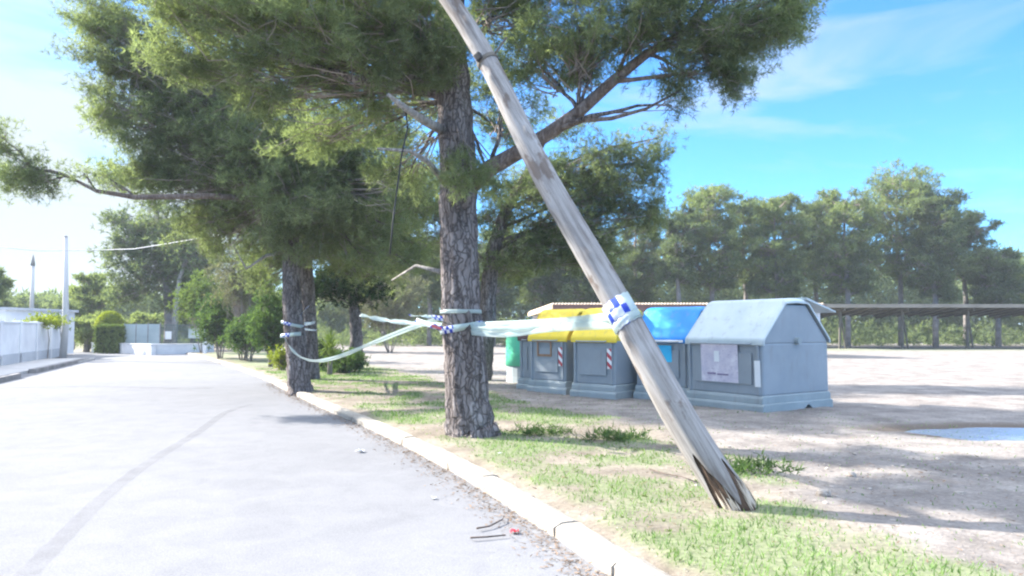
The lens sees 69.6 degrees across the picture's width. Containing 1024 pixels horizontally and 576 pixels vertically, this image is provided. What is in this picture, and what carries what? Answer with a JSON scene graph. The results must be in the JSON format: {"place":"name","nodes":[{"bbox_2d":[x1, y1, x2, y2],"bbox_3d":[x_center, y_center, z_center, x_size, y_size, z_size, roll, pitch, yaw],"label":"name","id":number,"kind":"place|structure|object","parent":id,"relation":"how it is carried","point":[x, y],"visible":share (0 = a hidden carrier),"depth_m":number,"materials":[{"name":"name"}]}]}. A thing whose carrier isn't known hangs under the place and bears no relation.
{"place":"outdoors","nodes":[
{"label":"outdoors","id":0,"kind":"place"},
{"bbox_2d":[0,358,94,375],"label":"pavement","id":1,"kind":"structure","parent":0,"point":[23,367],"depth_m":29.95,"materials":[{"name":"concrete"}]},
{"bbox_2d":[0,320,61,365],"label":"garden wall","id":2,"kind":"structure","parent":1,"relation":"on","point":[21,341],"depth_m":32.69,"materials":[{"name":"white paint"}]},
{"bbox_2d":[14,310,74,357],"bbox_3d":[-22.732,2.326,35.648,2.534,2.620,1.598,0,-3,0],"label":"wall creeper","id":3,"kind":"object","parent":2,"relation":"attached to","point":[48,320],"depth_m":35.67,"materials":[{"name":"plant"}]},
{"bbox_2d":[48,311,73,336],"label":"wall creeper","id":4,"kind":"object","parent":2,"relation":"attached to","point":[58,315],"depth_m":38.32,"materials":[{"name":"green plant"}]},
{"bbox_2d":[0,352,607,575],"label":"road","id":5,"kind":"structure","parent":0,"point":[116,464],"depth_m":7.16,"materials":[{"name":"grey asphalt"}]},
{"bbox_2d":[0,266,17,301],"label":"broadleaf tree","id":6,"kind":"object","parent":5,"relation":"on","point":[6,283],"visible":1,"depth_m":46.50,"materials":[{"name":"green plant"}]},
{"bbox_2d":[30,255,34,307],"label":"utility pole","id":7,"kind":"object","parent":5,"relation":"on","point":[32,282],"visible":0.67,"depth_m":48.02,"materials":[{"name":"metal"}]},
{"bbox_2d":[0,307,78,353],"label":"white house","id":8,"kind":"structure","parent":5,"relation":"on","point":[11,314],"depth_m":40.03,"materials":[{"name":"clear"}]},
{"bbox_2d":[0,357,88,382],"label":"pavement kerb","id":9,"kind":"structure","parent":5,"relation":"on","point":[8,377],"depth_m":26.72,"materials":[{"name":"grey concrete"}]},
{"bbox_2d":[59,236,68,357],"bbox_3d":[-22.408,0.496,36.923,0.400,6.262,0.340,0,-3,0],"label":"utility pole","id":10,"kind":"object","parent":5,"relation":"on","point":[64,332],"visible":0.8,"depth_m":36.82,"materials":[{"name":"metal"}]},
{"bbox_2d":[74,308,102,351],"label":"broadleaf tree","id":11,"kind":"object","parent":5,"relation":"on","point":[84,330],"visible":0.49,"depth_m":49.06,"materials":[{"name":"green plant"}]},
{"bbox_2d":[91,323,125,353],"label":"clipped hedge","id":12,"kind":"object","parent":5,"relation":"on","point":[108,338],"visible":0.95,"depth_m":46.00,"materials":[{"name":"green plant"}]},
{"bbox_2d":[94,310,124,325],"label":"domed bush","id":13,"kind":"object","parent":5,"relation":"on","point":[110,317],"visible":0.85,"depth_m":47.99,"materials":[{"name":"green plant"}]},
{"bbox_2d":[91,342,156,354],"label":"wall","id":14,"kind":"structure","parent":5,"relation":"on","point":[137,348],"depth_m":44.78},
{"bbox_2d":[124,323,160,343],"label":"garden fence","id":15,"kind":"object","parent":5,"relation":"on","point":[148,333],"visible":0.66,"depth_m":46.89,"materials":[{"name":"grey metal"}]},
{"bbox_2d":[160,323,208,343],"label":"dark fence","id":16,"kind":"object","parent":5,"relation":"on","point":[177,334],"visible":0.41,"depth_m":46.90,"materials":[{"name":"grey metal"}]},
{"bbox_2d":[165,331,171,338],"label":"notice sign","id":17,"kind":"object","parent":16,"relation":"attached to","point":[168,334],"visible":1,"depth_m":46.84,"materials":[{"name":"white paint"}]},
{"bbox_2d":[188,329,201,337],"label":"grey board","id":18,"kind":"object","parent":16,"relation":"attached to","point":[190,335],"visible":0.52,"depth_m":46.83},
{"bbox_2d":[156,343,213,354],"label":"wall","id":19,"kind":"structure","parent":5,"relation":"on","point":[166,349],"depth_m":44.49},
{"bbox_2d":[186,353,669,575],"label":"kerb","id":20,"kind":"structure","parent":5,"relation":"on","point":[603,554],"depth_m":6.44,"materials":[{"name":"concrete"}]},
{"bbox_2d":[470,534,505,538],"bbox_3d":[-0.178,1.853,5.492,0.274,0.018,0.016,1,-3,-17],"label":"stick","id":21,"kind":"object","parent":5,"relation":"on","point":[473,537],"visible":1,"depth_m":5.48,"materials":[{"name":"wood"}]},
{"bbox_2d":[476,516,504,528],"bbox_3d":[-0.145,1.874,5.892,0.065,0.020,0.446,-2,-4,29],"label":"stick","id":22,"kind":"object","parent":5,"relation":"on","point":[489,525],"visible":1,"depth_m":5.78,"materials":[{"name":"wood"}]},
{"bbox_2d":[258,379,1023,575],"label":"leaf litter","id":23,"kind":"object","parent":5,"relation":"on","point":[445,471],"visible":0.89,"depth_m":6.98,"materials":[{"name":"brown plant"}]},
{"bbox_2d":[0,0,1023,325],"label":"sky","id":24,"kind":"structure","parent":0,"point":[938,84],"materials":[{"name":"blue"}]},
{"bbox_2d":[74,337,1022,351],"bbox_3d":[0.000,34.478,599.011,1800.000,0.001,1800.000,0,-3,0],"label":"ground","id":25,"kind":"structure","parent":0,"point":[78,349],"depth_m":80.61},
{"bbox_2d":[0,298,14,306],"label":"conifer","id":26,"kind":"object","parent":25,"relation":"on","point":[6,303],"visible":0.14,"depth_m":59.85,"materials":[{"name":"green plant"}]},
{"bbox_2d":[50,296,96,349],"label":"broadleaf tree","id":27,"kind":"object","parent":25,"relation":"on","point":[83,309],"visible":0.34,"depth_m":55.44,"materials":[{"name":"green plant"}]},
{"bbox_2d":[69,270,116,312],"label":"broadleaf tree","id":28,"kind":"object","parent":25,"relation":"on","point":[90,289],"visible":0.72,"depth_m":57.47,"materials":[{"name":"green plant"}]},
{"bbox_2d":[123,311,163,330],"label":"hedge","id":29,"kind":"object","parent":25,"relation":"on","point":[137,317],"visible":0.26,"depth_m":59.70,"materials":[{"name":"green plant"}]},
{"bbox_2d":[0,239,1023,342],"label":"distant wood","id":30,"kind":"object","parent":25,"relation":"on","point":[333,317],"visible":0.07,"depth_m":85.67,"materials":[{"name":"green plant"}]},
{"bbox_2d":[192,343,1023,575],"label":"dirt lot","id":31,"kind":"structure","parent":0,"point":[981,385],"depth_m":8.39,"materials":[{"name":"beige soil"}]},
{"bbox_2d":[85,192,232,343],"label":"pine tree","id":32,"kind":"object","parent":31,"relation":"on","point":[155,269],"visible":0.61,"depth_m":51.42,"materials":[{"name":"green plant"}]},
{"bbox_2d":[156,304,200,343],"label":"broadleaf tree","id":33,"kind":"object","parent":31,"relation":"on","point":[182,318],"visible":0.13,"depth_m":56.65,"materials":[{"name":"green plant"}]},
{"bbox_2d":[141,206,235,343],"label":"pine tree","id":34,"kind":"object","parent":31,"relation":"on","point":[190,259],"visible":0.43,"depth_m":49.76,"materials":[{"name":"green plant"}]},
{"bbox_2d":[165,268,228,352],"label":"shrub","id":35,"kind":"object","parent":31,"relation":"on","point":[192,292],"visible":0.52,"depth_m":43.32,"materials":[{"name":"green plant"}]},
{"bbox_2d":[203,341,206,353],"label":"gate post","id":36,"kind":"object","parent":31,"relation":"on","point":[204,349],"visible":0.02,"depth_m":42.80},
{"bbox_2d":[188,289,248,358],"bbox_3d":[-14.174,1.736,35.971,3.070,3.646,2.944,3,-4,-40],"label":"shrub","id":37,"kind":"object","parent":31,"relation":"on","point":[211,323],"visible":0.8,"depth_m":35.44,"materials":[{"name":"green plant"}]},
{"bbox_2d":[0,0,440,395],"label":"pine tree","id":38,"kind":"object","parent":31,"relation":"on","point":[225,169],"visible":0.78,"depth_m":16.90,"materials":[{"name":"green plant"}]},
{"bbox_2d":[280,306,439,361],"bbox_3d":[-3.855,0.921,15.319,1.340,1.319,11.878,1,-3,-23],"label":"police tape","id":39,"kind":"object","parent":38,"relation":"attached to","point":[390,335],"visible":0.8,"depth_m":14.80,"materials":[{"name":"white plastic"}]},
{"bbox_2d":[216,309,263,360],"bbox_3d":[-11.734,2.118,32.938,2.783,2.561,3.059,0,-3,0],"label":"shrub","id":40,"kind":"object","parent":31,"relation":"on","point":[236,334],"visible":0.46,"depth_m":32.19,"materials":[{"name":"green plant"}]},
{"bbox_2d":[199,236,281,359],"bbox_3d":[-12.479,0.366,34.152,3.859,6.188,3.765,2,-4,-33],"label":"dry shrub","id":41,"kind":"object","parent":31,"relation":"on","point":[239,296],"visible":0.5,"depth_m":33.61,"materials":[{"name":"green plant"}]},
{"bbox_2d":[243,277,284,366],"bbox_3d":[-9.070,1.290,28.009,2.254,3.661,2.345,0,-3,0],"label":"shrub","id":42,"kind":"object","parent":31,"relation":"on","point":[268,328],"visible":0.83,"depth_m":27.61,"materials":[{"name":"green plant"}]},
{"bbox_2d":[266,343,286,369],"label":"shrub","id":43,"kind":"object","parent":31,"relation":"on","point":[279,356],"visible":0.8,"depth_m":25.75,"materials":[{"name":"green plant"}]},
{"bbox_2d":[208,94,440,379],"bbox_3d":[-5.242,-1.671,20.892,8.328,8.874,5.133,0,-3,0],"label":"pine tree","id":44,"kind":"object","parent":31,"relation":"on","point":[308,290],"visible":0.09,"depth_m":21.24,"materials":[{"name":"green plant"}]},
{"bbox_2d":[0,235,217,250],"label":"overhead cable","id":45,"kind":"object","parent":44,"relation":"attached to","point":[88,250],"visible":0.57,"depth_m":31.08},
{"bbox_2d":[318,337,335,369],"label":"shrub","id":46,"kind":"object","parent":31,"relation":"on","point":[320,348],"visible":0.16,"depth_m":25.08,"materials":[{"name":"green plant"}]},
{"bbox_2d":[318,327,346,374],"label":"yucca","id":47,"kind":"object","parent":31,"relation":"on","point":[331,344],"visible":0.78,"depth_m":23.32,"materials":[{"name":"green plant"}]},
{"bbox_2d":[318,345,374,373],"bbox_3d":[-5.647,2.453,24.453,1.998,1.223,1.914,0,-3,0],"label":"shrub","id":48,"kind":"object","parent":31,"relation":"on","point":[355,361],"visible":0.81,"depth_m":24.21,"materials":[{"name":"green plant"}]},
{"bbox_2d":[313,260,405,368],"bbox_3d":[-5.887,0.645,26.493,3.265,4.835,3.426,2,-4,-36],"label":"round tree","id":49,"kind":"object","parent":31,"relation":"on","point":[325,287],"visible":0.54,"depth_m":26.22,"materials":[{"name":"green plant"}]},
{"bbox_2d":[339,270,433,351],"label":"tree","id":50,"kind":"object","parent":31,"relation":"on","point":[394,307],"visible":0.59,"depth_m":44.56,"materials":[{"name":"green plant"}]},
{"bbox_2d":[370,236,414,344],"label":"pine tree","id":51,"kind":"object","parent":31,"relation":"on","point":[398,304],"depth_m":65.48,"materials":[{"name":"green plant"}]},
{"bbox_2d":[401,240,441,345],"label":"pine tree","id":52,"kind":"object","parent":31,"relation":"on","point":[434,290],"visible":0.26,"depth_m":61.27,"materials":[{"name":"green plant"}]},
{"bbox_2d":[119,0,828,437],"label":"pine tree","id":53,"kind":"object","parent":31,"relation":"on","point":[417,60],"visible":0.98,"depth_m":9.79,"materials":[{"name":"green plant"}]},
{"bbox_2d":[389,112,407,254],"bbox_3d":[-1.424,-1.345,9.280,0.262,1.874,0.046,3,-4,-43],"label":"hanging cable","id":54,"kind":"object","parent":53,"relation":"hanging from","point":[397,184],"visible":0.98,"depth_m":9.25,"materials":[{"name":"black rubber"}]},
{"bbox_2d":[360,309,482,334],"bbox_3d":[-1.487,0.484,10.410,2.122,0.349,0.994,-1,-3,21],"label":"police tape","id":55,"kind":"object","parent":53,"relation":"attached to","point":[441,328],"visible":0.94,"depth_m":10.08,"materials":[{"name":"white plastic"}]},
{"bbox_2d":[478,225,532,345],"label":"pine tree","id":56,"kind":"object","parent":31,"relation":"on","point":[504,297],"visible":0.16,"depth_m":59.31,"materials":[{"name":"green plant"}]},
{"bbox_2d":[506,316,531,382],"bbox_3d":[0.451,1.708,20.359,1.260,1.856,1.260,0,-3,0],"label":"glass container","id":57,"kind":"object","parent":31,"relation":"on","point":[513,357],"visible":0.15,"depth_m":19.91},
{"bbox_2d":[516,335,530,388],"bbox_3d":[0.752,1.646,18.135,0.630,1.777,1.373,-3,-4,44],"label":"waste container","id":58,"kind":"object","parent":31,"relation":"on","point":[523,379],"visible":0.24,"depth_m":17.77,"materials":[{"name":"grey plastic"}]},
{"bbox_2d":[498,420,576,436],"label":"weed clump","id":59,"kind":"object","parent":31,"relation":"on","point":[537,429],"visible":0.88,"depth_m":10.21,"materials":[{"name":"green plant"}]},
{"bbox_2d":[511,223,575,307],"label":"pine tree","id":60,"kind":"object","parent":31,"relation":"on","point":[545,292],"visible":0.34,"depth_m":62.91,"materials":[{"name":"green plant"}]},
{"bbox_2d":[401,104,688,380],"bbox_3d":[0.562,-1.230,21.104,9.150,7.999,3.636,0,-3,0],"label":"pine tree","id":61,"kind":"object","parent":31,"relation":"on","point":[584,187],"visible":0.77,"depth_m":20.77,"materials":[{"name":"green plant"}]},
{"bbox_2d":[75,309,1023,347],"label":"undergrowth","id":62,"kind":"object","parent":31,"relation":"on","point":[927,339],"visible":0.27,"depth_m":63.53,"materials":[{"name":"green plant"}]},
{"bbox_2d":[527,309,585,394],"bbox_3d":[1.259,1.496,17.406,1.230,1.997,1.524,-3,-4,44],"label":"waste container","id":63,"kind":"object","parent":31,"relation":"on","point":[551,362],"visible":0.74,"depth_m":16.88,"materials":[{"name":"grey plastic"}]},
{"bbox_2d":[552,226,639,302],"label":"pine tree","id":64,"kind":"object","parent":31,"relation":"on","point":[584,291],"visible":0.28,"depth_m":60.54,"materials":[{"name":"green plant"}]},
{"bbox_2d":[439,0,758,510],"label":"leaning pole","id":65,"kind":"object","parent":31,"relation":"on","point":[719,480],"visible":0.97,"depth_m":6.55,"materials":[{"name":"brown wood"}]},
{"bbox_2d":[470,291,641,336],"bbox_3d":[0.336,0.347,8.282,0.396,0.449,4.016,1,-3,-21],"label":"police tape","id":66,"kind":"object","parent":65,"relation":"attached to","point":[621,310],"visible":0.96,"depth_m":7.76,"materials":[{"name":"white plastic"}]},
{"bbox_2d":[570,308,642,399],"bbox_3d":[2.196,1.433,16.255,1.270,1.997,1.524,-3,-4,44],"label":"waste container","id":67,"kind":"object","parent":31,"relation":"on","point":[604,367],"visible":0.69,"depth_m":15.71,"materials":[{"name":"grey plastic"}]},
{"bbox_2d":[558,420,672,442],"bbox_3d":[1.421,1.954,9.691,1.465,0.396,0.868,1,-3,-21],"label":"weed clump","id":68,"kind":"object","parent":31,"relation":"on","point":[607,434],"visible":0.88,"depth_m":9.72,"materials":[{"name":"green plant"}]},
{"bbox_2d":[610,219,666,302],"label":"pine tree","id":69,"kind":"object","parent":31,"relation":"on","point":[641,285],"visible":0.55,"depth_m":64.38,"materials":[{"name":"green plant"}]},
{"bbox_2d":[256,367,1023,575],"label":"grass","id":70,"kind":"structure","parent":31,"relation":"on","point":[620,482],"depth_m":6.79,"materials":[{"name":"green plant"}]},
{"bbox_2d":[633,306,704,399],"bbox_3d":[3.539,1.400,15.648,1.390,1.997,1.524,-3,-4,44],"label":"waste container","id":71,"kind":"object","parent":31,"relation":"on","point":[669,328],"visible":0.38,"depth_m":15.13,"materials":[{"name":"blue plastic"}]},
{"bbox_2d":[649,468,696,482],"bbox_3d":[1.609,1.859,7.306,0.052,0.018,0.739,2,-4,-27],"label":"stick","id":72,"kind":"object","parent":31,"relation":"on","point":[672,474],"visible":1,"depth_m":7.33,"materials":[{"name":"brown wood"}]},
{"bbox_2d":[528,303,825,319],"bbox_3d":[8.563,2.315,40.133,15.305,2.868,4.625,0,-3,0],"label":"tiled shelter","id":73,"kind":"object","parent":31,"relation":"on","point":[642,307],"visible":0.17,"depth_m":37.95,"materials":[{"name":"ceramic"}]},
{"bbox_2d":[644,201,713,302],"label":"pine tree","id":74,"kind":"object","parent":31,"relation":"on","point":[674,245],"visible":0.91,"depth_m":59.51,"materials":[{"name":"green plant"}]},
{"bbox_2d":[676,182,750,301],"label":"pine tree","id":75,"kind":"object","parent":31,"relation":"on","point":[708,198],"visible":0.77,"depth_m":61.11,"materials":[{"name":"green plant"}]},
{"bbox_2d":[712,195,770,299],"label":"pine tree","id":76,"kind":"object","parent":31,"relation":"on","point":[744,207],"visible":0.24,"depth_m":65.61,"materials":[{"name":"green plant"}]},
{"bbox_2d":[685,297,835,412],"bbox_3d":[4.748,1.263,14.195,2.274,2.110,1.870,2,-4,-34],"label":"waste container","id":77,"kind":"object","parent":31,"relation":"on","point":[763,355],"visible":0.93,"depth_m":13.53,"materials":[{"name":"grey plastic"}]},
{"bbox_2d":[724,448,809,476],"bbox_3d":[2.516,1.808,7.633,1.037,0.346,0.768,0,-3,0],"label":"weed clump","id":78,"kind":"object","parent":31,"relation":"on","point":[743,466],"visible":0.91,"depth_m":7.52,"materials":[{"name":"green plant"}]},
{"bbox_2d":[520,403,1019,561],"bbox_3d":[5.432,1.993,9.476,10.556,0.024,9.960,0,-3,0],"label":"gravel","id":79,"kind":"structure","parent":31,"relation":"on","point":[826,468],"depth_m":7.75,"materials":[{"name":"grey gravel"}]},
{"bbox_2d":[953,490,965,493],"bbox_3d":[3.964,1.823,6.525,0.090,0.042,0.092,3,-4,-41],"label":"stone","id":80,"kind":"object","parent":79,"relation":"on","point":[959,492],"visible":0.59,"depth_m":6.50,"materials":[{"name":"grey stone"}]},
{"bbox_2d":[738,191,815,298],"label":"pine tree","id":81,"kind":"object","parent":31,"relation":"on","point":[773,220],"visible":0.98,"depth_m":60.40,"materials":[{"name":"green plant"}]},
{"bbox_2d":[779,190,842,302],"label":"pine tree","id":82,"kind":"object","parent":31,"relation":"on","point":[803,246],"visible":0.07,"depth_m":64.74,"materials":[{"name":"green plant"}]},
{"bbox_2d":[816,489,830,496],"bbox_3d":[2.760,1.817,6.517,0.134,0.064,0.129,-1,-3,13],"label":"stone","id":83,"kind":"object","parent":31,"relation":"on","point":[823,492],"visible":0.97,"depth_m":6.48,"materials":[{"name":"beige stone"}]},
{"bbox_2d":[801,186,887,345],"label":"pine tree","id":84,"kind":"object","parent":31,"relation":"on","point":[836,243],"visible":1,"depth_m":59.64,"materials":[{"name":"green plant"}]},
{"bbox_2d":[846,471,855,476],"bbox_3d":[3.410,1.870,7.392,0.100,0.047,0.101,1,-3,-22],"label":"stone","id":85,"kind":"object","parent":31,"relation":"on","point":[849,473],"visible":0.96,"depth_m":7.37,"materials":[{"name":"grey stone"}]},
{"bbox_2d":[851,158,953,345],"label":"pine tree","id":86,"kind":"object","parent":31,"relation":"on","point":[912,187],"visible":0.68,"depth_m":61.38,"materials":[{"name":"green plant"}]},
{"bbox_2d":[820,304,1023,348],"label":"carport","id":87,"kind":"object","parent":31,"relation":"on","point":[943,310],"visible":0.8,"depth_m":52.98,"materials":[{"name":"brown metal"}]},
{"bbox_2d":[897,185,980,346],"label":"pine tree","id":88,"kind":"object","parent":31,"relation":"on","point":[938,276],"visible":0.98,"depth_m":58.41,"materials":[{"name":"green plant"}]},
{"bbox_2d":[906,427,1023,440],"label":"puddle","id":89,"kind":"object","parent":31,"relation":"on","point":[986,433],"visible":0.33,"depth_m":10.72,"materials":[{"name":"blue liquid"}]},
{"bbox_2d":[945,205,1006,345],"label":"pine tree","id":90,"kind":"object","parent":31,"relation":"on","point":[972,222],"visible":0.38,"depth_m":62.64,"materials":[{"name":"green plant"}]},
{"bbox_2d":[956,246,1023,346],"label":"pine tree","id":91,"kind":"object","parent":31,"relation":"on","point":[1002,270],"visible":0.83,"depth_m":59.48,"materials":[{"name":"green plant"}]},
{"bbox_2d":[1000,262,1023,318],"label":"pine tree","id":92,"kind":"object","parent":31,"relation":"on","point":[1020,278],"visible":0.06,"depth_m":63.33,"materials":[{"name":"green plant"}]}
]}

